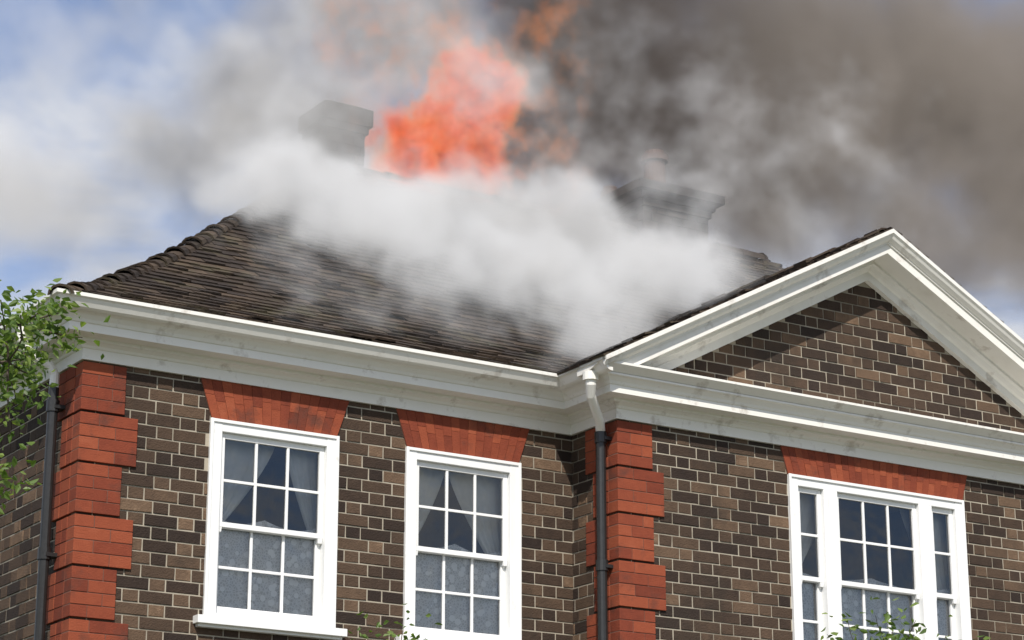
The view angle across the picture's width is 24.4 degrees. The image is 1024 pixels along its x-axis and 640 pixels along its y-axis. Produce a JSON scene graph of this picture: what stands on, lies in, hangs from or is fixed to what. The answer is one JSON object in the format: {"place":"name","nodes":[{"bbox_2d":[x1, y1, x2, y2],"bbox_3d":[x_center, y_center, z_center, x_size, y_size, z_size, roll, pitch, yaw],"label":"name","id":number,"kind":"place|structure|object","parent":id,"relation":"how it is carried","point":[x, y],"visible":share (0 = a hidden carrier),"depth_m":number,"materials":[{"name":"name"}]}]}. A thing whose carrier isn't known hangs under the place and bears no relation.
{"place":"outdoors","nodes":[
{"label":"outdoors","id":0,"kind":"place"},
{"bbox_2d":[0,0,1023,339],"label":"sky","id":1,"kind":"structure","parent":0,"point":[129,129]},
{"bbox_2d":[820,596,989,639],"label":"tall shrub","id":2,"kind":"object","parent":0,"point":[887,616],"visible":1,"depth_m":16.40,"materials":[{"name":"green plant"}]},
{"label":"ground","id":3,"kind":"structure","parent":0,"visible":0},
{"bbox_2d":[0,278,109,514],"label":"garden tree","id":4,"kind":"object","parent":3,"relation":"on","point":[9,351],"visible":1,"depth_m":13.28,"materials":[{"name":"green plant"}]},
{"bbox_2d":[348,603,441,639],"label":"tall shrub","id":5,"kind":"object","parent":3,"relation":"on","point":[405,637],"visible":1,"depth_m":15.01,"materials":[{"name":"green plant"}]},
{"bbox_2d":[0,282,1023,639],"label":"walls","id":6,"kind":"structure","parent":3,"relation":"on","point":[722,540],"depth_m":17.65,"materials":[{"name":"brick"}]},
{"bbox_2d":[46,361,137,639],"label":"quoins","id":7,"kind":"object","parent":6,"relation":"attached to","point":[79,591],"visible":1,"depth_m":15.82,"materials":[{"name":"red brick"}]},
{"bbox_2d":[225,447,285,523],"bbox_3d":[-2.102,1.788,17.072,1.600,2.030,1.595,10,-20,-31],"label":"room","id":8,"kind":"object","parent":6,"relation":"attached to","point":[241,513],"visible":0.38,"depth_m":18.23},
{"bbox_2d":[193,417,346,639],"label":"frame","id":9,"kind":"object","parent":6,"relation":"attached to","point":[320,623],"visible":1,"depth_m":16.49,"materials":[{"name":"paint"}]},
{"bbox_2d":[217,440,317,615],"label":"curtains","id":10,"kind":"object","parent":9,"relation":"attached to","point":[266,550],"visible":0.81,"depth_m":16.56,"materials":[{"name":"fabric"}]},
{"bbox_2d":[200,378,348,435],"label":"lintel","id":11,"kind":"structure","parent":6,"relation":"attached to","point":[225,400],"depth_m":16.69,"materials":[{"name":"red brick"}]},
{"bbox_2d":[17,326,612,639],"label":"downpipes","id":12,"kind":"object","parent":6,"relation":"attached to","point":[45,554],"visible":0.86,"depth_m":16.16,"materials":[{"name":"black metal"}]},
{"bbox_2d":[267,458,484,553],"bbox_3d":[-0.793,2.028,17.866,1.580,2.030,1.595,10,-20,-31],"label":"room","id":13,"kind":"object","parent":6,"relation":"attached to","point":[431,534],"visible":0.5,"depth_m":18.81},
{"bbox_2d":[394,446,521,639],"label":"frame","id":14,"kind":"object","parent":6,"relation":"attached to","point":[509,559],"visible":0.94,"depth_m":17.34,"materials":[{"name":"paint"}]},
{"bbox_2d":[415,467,500,634],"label":"curtains","id":15,"kind":"object","parent":14,"relation":"attached to","point":[457,569],"visible":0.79,"depth_m":17.38,"materials":[{"name":"fabric"}]},
{"bbox_2d":[396,408,528,462],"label":"lintel","id":16,"kind":"structure","parent":6,"relation":"attached to","point":[429,431],"depth_m":17.49,"materials":[{"name":"red brick"}]},
{"bbox_2d":[0,308,1023,484],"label":"cornice","id":17,"kind":"structure","parent":6,"relation":"attached to","point":[127,342],"depth_m":17.54,"materials":[{"name":"white paint"}]},
{"bbox_2d":[0,288,612,390],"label":"gutter","id":18,"kind":"object","parent":17,"relation":"on","point":[160,314],"visible":0.9,"depth_m":16.64,"materials":[{"name":"white paint"}]},
{"bbox_2d":[65,173,1003,375],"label":"roof tiles","id":19,"kind":"object","parent":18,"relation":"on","point":[377,260],"visible":0.34,"depth_m":19.73,"materials":[{"name":"tile"}]},
{"bbox_2d":[298,100,373,182],"bbox_3d":[-1.656,-1.339,22.084,0.520,1.360,0.520,10,-20,-31],"label":"chimney stack","id":20,"kind":"object","parent":19,"relation":"on","point":[334,134],"visible":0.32,"depth_m":22.00,"materials":[{"name":"brick"}]},
{"bbox_2d":[47,168,885,314],"bbox_3d":[0.584,0.347,22.799,13.630,3.157,9.105,10,-20,-31],"label":"hip and ridge tiles","id":21,"kind":"object","parent":19,"relation":"on","point":[223,224],"visible":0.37,"depth_m":20.40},
{"bbox_2d":[573,149,724,254],"bbox_3d":[1.375,-0.830,24.388,1.060,1.720,1.330,10,-20,-31],"label":"chimney stack","id":22,"kind":"object","parent":19,"relation":"on","point":[652,206],"visible":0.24,"depth_m":23.99,"materials":[{"name":"brick"}]},
{"bbox_2d":[608,361,1023,443],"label":"pediment base","id":23,"kind":"object","parent":17,"relation":"on","point":[778,395],"visible":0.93,"depth_m":18.22,"materials":[{"name":"white paint"}]},
{"bbox_2d":[577,228,1023,415],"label":"raking cornice","id":24,"kind":"structure","parent":23,"relation":"on","point":[931,299],"depth_m":19.10,"materials":[{"name":"white paint"}]},
{"bbox_2d":[585,420,665,639],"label":"quoins","id":25,"kind":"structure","parent":6,"relation":"attached to","point":[631,537],"depth_m":17.39,"materials":[{"name":"red brick"}]},
{"bbox_2d":[780,445,966,499],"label":"lintel","id":26,"kind":"structure","parent":6,"relation":"attached to","point":[823,465],"depth_m":18.76,"materials":[{"name":"red brick"}]},
{"bbox_2d":[802,499,948,589],"bbox_3d":[2.456,2.420,19.144,2.400,2.160,1.595,10,-20,-31],"label":"room","id":27,"kind":"object","parent":6,"relation":"attached to","point":[851,553],"visible":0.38,"depth_m":20.39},
{"bbox_2d":[787,473,971,639],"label":"frame","id":28,"kind":"object","parent":6,"relation":"attached to","point":[827,580],"visible":1,"depth_m":18.65,"materials":[{"name":"paint"}]},
{"bbox_2d":[799,493,949,639],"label":"curtains","id":29,"kind":"object","parent":28,"relation":"attached to","point":[851,602],"visible":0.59,"depth_m":18.58,"materials":[{"name":"fabric"}]}
]}

